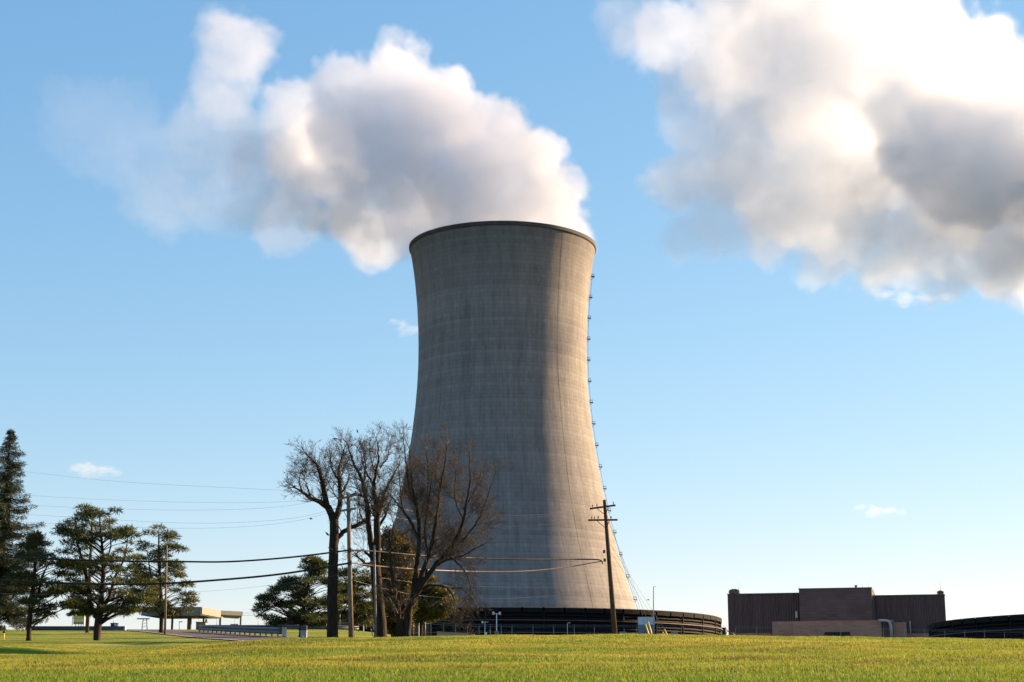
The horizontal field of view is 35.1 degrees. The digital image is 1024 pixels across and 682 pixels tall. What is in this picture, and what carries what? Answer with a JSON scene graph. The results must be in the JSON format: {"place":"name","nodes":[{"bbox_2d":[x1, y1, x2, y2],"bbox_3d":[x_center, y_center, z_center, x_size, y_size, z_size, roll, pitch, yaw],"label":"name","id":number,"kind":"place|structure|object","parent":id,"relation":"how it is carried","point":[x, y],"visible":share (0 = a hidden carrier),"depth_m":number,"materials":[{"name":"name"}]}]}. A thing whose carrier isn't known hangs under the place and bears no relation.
{"place":"outdoors","nodes":[
{"label":"outdoors","id":0,"kind":"place"},
{"bbox_2d":[121,629,296,640],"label":"road","id":1,"kind":"structure","parent":0,"point":[213,635],"depth_m":175.02,"materials":[{"name":"grey asphalt"}]},
{"bbox_2d":[0,629,1023,681],"bbox_3d":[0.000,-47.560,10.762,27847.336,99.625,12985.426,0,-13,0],"label":"ground","id":2,"kind":"structure","parent":0,"point":[123,639],"depth_m":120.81,"materials":[{"name":"green plant"}]},
{"bbox_2d":[0,429,50,630],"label":"spruce tree","id":3,"kind":"object","parent":2,"relation":"on","point":[12,613],"visible":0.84,"depth_m":224.23,"materials":[{"name":"green plant"}]},
{"bbox_2d":[5,529,86,640],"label":"pine tree","id":4,"kind":"object","parent":2,"relation":"on","point":[34,544],"visible":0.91,"depth_m":138.51,"materials":[{"name":"green plant"}]},
{"bbox_2d":[65,609,85,625],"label":"shrub","id":5,"kind":"object","parent":2,"relation":"on","point":[73,613],"visible":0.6,"depth_m":236.25,"materials":[{"name":"green plant"}]},
{"bbox_2d":[26,626,125,630],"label":"wall","id":6,"kind":"structure","parent":2,"relation":"on","point":[73,628],"depth_m":228.73,"materials":[{"name":"grey concrete"}]},
{"bbox_2d":[72,616,84,625],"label":"sign board","id":7,"kind":"object","parent":2,"relation":"on","point":[78,620],"visible":0.74,"depth_m":234.83,"materials":[{"name":"white paint"}]},
{"bbox_2d":[85,522,92,632],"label":"utility pole","id":8,"kind":"object","parent":2,"relation":"on","point":[87,619],"visible":0.43,"depth_m":202.16,"materials":[{"name":"brown wood"}]},
{"bbox_2d":[47,502,160,639],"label":"pine tree","id":9,"kind":"object","parent":2,"relation":"on","point":[77,534],"visible":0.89,"depth_m":139.57,"materials":[{"name":"green plant"}]},
{"bbox_2d":[137,618,149,628],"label":"lookout frame","id":10,"kind":"object","parent":2,"relation":"on","point":[144,620],"visible":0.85,"depth_m":315.71,"materials":[{"name":"metal"}]},
{"bbox_2d":[124,523,200,632],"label":"pine tree","id":11,"kind":"object","parent":2,"relation":"on","point":[176,569],"visible":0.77,"depth_m":198.24,"materials":[{"name":"green plant"}]},
{"bbox_2d":[164,545,167,634],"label":"utility pole","id":12,"kind":"object","parent":2,"relation":"on","point":[165,610],"visible":0.87,"depth_m":187.95,"materials":[{"name":"brown wood"}]},
{"bbox_2d":[141,607,242,629],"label":"gate canopy","id":13,"kind":"object","parent":2,"relation":"on","point":[204,613],"visible":0.77,"depth_m":251.65,"materials":[{"name":"white paint"}]},
{"bbox_2d":[196,622,207,629],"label":"kiosk","id":14,"kind":"object","parent":2,"relation":"on","point":[201,623],"visible":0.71,"depth_m":254.69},
{"bbox_2d":[198,612,279,624],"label":"canopy","id":15,"kind":"object","parent":2,"relation":"on","point":[258,616],"visible":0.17,"depth_m":282.60,"materials":[{"name":"grey"}]},
{"bbox_2d":[198,625,286,636],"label":"guard rail","id":16,"kind":"object","parent":2,"relation":"on","point":[255,630],"visible":0.93,"depth_m":179.40,"materials":[{"name":"grey metal"}]},
{"bbox_2d":[198,625,358,631],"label":"guard rail","id":17,"kind":"object","parent":2,"relation":"on","point":[324,627],"visible":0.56,"depth_m":232.00,"materials":[{"name":"grey metal"}]},
{"bbox_2d":[249,556,347,636],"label":"pine tree","id":18,"kind":"object","parent":2,"relation":"on","point":[310,617],"visible":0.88,"depth_m":162.82,"materials":[{"name":"green plant"}]},
{"bbox_2d":[300,625,306,637],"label":"utility cabinet","id":19,"kind":"object","parent":2,"relation":"on","point":[303,631],"visible":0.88,"depth_m":135.78,"materials":[{"name":"grey metal"}]},
{"bbox_2d":[278,426,383,637],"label":"bare tree","id":20,"kind":"object","parent":2,"relation":"on","point":[332,590],"visible":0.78,"depth_m":131.80,"materials":[{"name":"brown plant"}]},
{"bbox_2d":[338,490,356,637],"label":"utility pole","id":21,"kind":"object","parent":2,"relation":"on","point":[350,590],"visible":0.96,"depth_m":124.18,"materials":[{"name":"wood"}]},
{"bbox_2d":[0,507,337,522],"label":"power line","id":22,"kind":"object","parent":21,"relation":"attached to","point":[166,522],"visible":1,"depth_m":119.95,"materials":[{"name":"metal"}]},
{"bbox_2d":[5,469,335,494],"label":"power line","id":23,"kind":"object","parent":21,"relation":"attached to","point":[163,484],"visible":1,"depth_m":122.31,"materials":[{"name":"metal"}]},
{"bbox_2d":[0,574,342,594],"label":"power line","id":24,"kind":"object","parent":21,"relation":"attached to","point":[151,593],"visible":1,"depth_m":123.96,"materials":[{"name":"metal"}]},
{"bbox_2d":[0,493,343,502],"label":"power line","id":25,"kind":"object","parent":21,"relation":"attached to","point":[159,501],"visible":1,"depth_m":122.66,"materials":[{"name":"metal"}]},
{"bbox_2d":[0,562,348,584],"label":"power line","id":26,"kind":"object","parent":21,"relation":"attached to","point":[75,583],"visible":1,"depth_m":122.16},
{"bbox_2d":[0,549,348,562],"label":"power line","id":27,"kind":"object","parent":21,"relation":"attached to","point":[174,561],"visible":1,"depth_m":122.36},
{"bbox_2d":[13,508,341,527],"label":"power line","id":28,"kind":"object","parent":21,"relation":"attached to","point":[143,527],"visible":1,"depth_m":119.66,"materials":[{"name":"metal"}]},
{"bbox_2d":[3,491,352,509],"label":"power line","id":29,"kind":"object","parent":21,"relation":"attached to","point":[143,509],"visible":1,"depth_m":121.16,"materials":[{"name":"metal"}]},
{"bbox_2d":[342,495,589,515],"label":"power line","id":30,"kind":"object","parent":21,"relation":"attached to","point":[502,515],"visible":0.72,"depth_m":138.93,"materials":[{"name":"metal"}]},
{"bbox_2d":[352,561,600,571],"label":"power line","id":31,"kind":"object","parent":21,"relation":"attached to","point":[486,571],"visible":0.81,"depth_m":137.10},
{"bbox_2d":[351,549,602,563],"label":"power line","id":32,"kind":"object","parent":21,"relation":"attached to","point":[484,558],"visible":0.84,"depth_m":137.80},
{"bbox_2d":[353,580,603,598],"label":"power line","id":33,"kind":"object","parent":21,"relation":"attached to","point":[504,598],"visible":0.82,"depth_m":136.83,"materials":[{"name":"metal"}]},
{"bbox_2d":[337,565,373,636],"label":"pine tree","id":34,"kind":"object","parent":2,"relation":"on","point":[362,606],"visible":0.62,"depth_m":167.51,"materials":[{"name":"green plant"}]},
{"bbox_2d":[327,421,418,636],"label":"bare tree","id":35,"kind":"object","parent":2,"relation":"on","point":[368,493],"visible":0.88,"depth_m":127.37,"materials":[{"name":"brown plant"}]},
{"bbox_2d":[373,545,376,636],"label":"utility pole","id":36,"kind":"object","parent":2,"relation":"on","point":[375,607],"visible":0.87,"depth_m":123.72,"materials":[{"name":"wood"}]},
{"bbox_2d":[380,524,419,636],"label":"ivy tree","id":37,"kind":"object","parent":2,"relation":"on","point":[405,585],"visible":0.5,"depth_m":133.04,"materials":[{"name":"green plant"}]},
{"bbox_2d":[408,575,461,635],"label":"pine tree","id":38,"kind":"object","parent":2,"relation":"on","point":[427,611],"visible":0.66,"depth_m":147.59,"materials":[{"name":"green plant"}]},
{"bbox_2d":[368,419,513,636],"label":"bare tree","id":39,"kind":"object","parent":2,"relation":"on","point":[417,588],"visible":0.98,"depth_m":124.87,"materials":[{"name":"brown plant"}]},
{"bbox_2d":[437,631,474,635],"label":"retaining wall","id":40,"kind":"structure","parent":2,"relation":"on","point":[446,634],"depth_m":346.70,"materials":[{"name":"grey concrete"}]},
{"bbox_2d":[492,612,500,634],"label":"floodlight","id":41,"kind":"object","parent":2,"relation":"on","point":[496,632],"visible":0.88,"depth_m":374.73,"materials":[{"name":"white paint"}]},
{"bbox_2d":[286,606,725,635],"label":"chain link fence","id":42,"kind":"object","parent":2,"relation":"on","point":[509,625],"visible":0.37,"depth_m":379.98,"materials":[{"name":"grey metal"}]},
{"bbox_2d":[284,221,734,635],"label":"cooling tower","id":43,"kind":"structure","parent":2,"relation":"on","point":[502,309],"depth_m":599.22,"materials":[{"name":"concrete"}]},
{"bbox_2d":[588,500,617,633],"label":"utility pole","id":44,"kind":"object","parent":2,"relation":"on","point":[611,588],"visible":0.98,"depth_m":144.10,"materials":[{"name":"wood"}]},
{"bbox_2d":[607,516,648,633],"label":"guy wire","id":45,"kind":"object","parent":44,"relation":"attached to","point":[633,590],"visible":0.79,"depth_m":141.85,"materials":[{"name":"grey metal"}]},
{"bbox_2d":[610,527,651,633],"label":"guy wire","id":46,"kind":"object","parent":44,"relation":"attached to","point":[639,600],"visible":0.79,"depth_m":142.29,"materials":[{"name":"grey metal"}]},
{"bbox_2d":[611,546,666,633],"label":"guy wire","id":47,"kind":"object","parent":44,"relation":"attached to","point":[641,593],"visible":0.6,"depth_m":144.78,"materials":[{"name":"grey metal"}]},
{"bbox_2d":[638,617,654,633],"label":"site cabin","id":48,"kind":"object","parent":2,"relation":"on","point":[641,626],"visible":0.64,"depth_m":412.26,"materials":[{"name":"blue paint"}]},
{"bbox_2d":[653,586,655,633],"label":"lamp mast","id":49,"kind":"object","parent":2,"relation":"on","point":[653,609],"visible":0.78,"depth_m":400.13,"materials":[{"name":"grey metal"}]},
{"bbox_2d":[727,583,945,637],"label":"plant building","id":50,"kind":"structure","parent":2,"relation":"on","point":[817,612],"depth_m":687.01,"materials":[{"name":"brown"}]},
{"bbox_2d":[881,622,893,637],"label":"door","id":51,"kind":"structure","parent":50,"relation":"in","point":[885,626],"depth_m":668.53,"materials":[{"name":"grey metal"}]},
{"bbox_2d":[735,626,1017,637],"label":"chain link fence","id":52,"kind":"object","parent":2,"relation":"on","point":[777,628],"visible":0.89,"depth_m":432.31,"materials":[{"name":"grey metal"}]},
{"bbox_2d":[927,614,1023,638],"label":"cooling tower","id":53,"kind":"structure","parent":2,"relation":"on","point":[975,627],"depth_m":483.38,"materials":[{"name":"concrete"}]},
{"bbox_2d":[0,0,1023,634],"label":"sky","id":54,"kind":"structure","parent":0,"point":[804,219],"materials":[{"name":"blue"}]}
]}

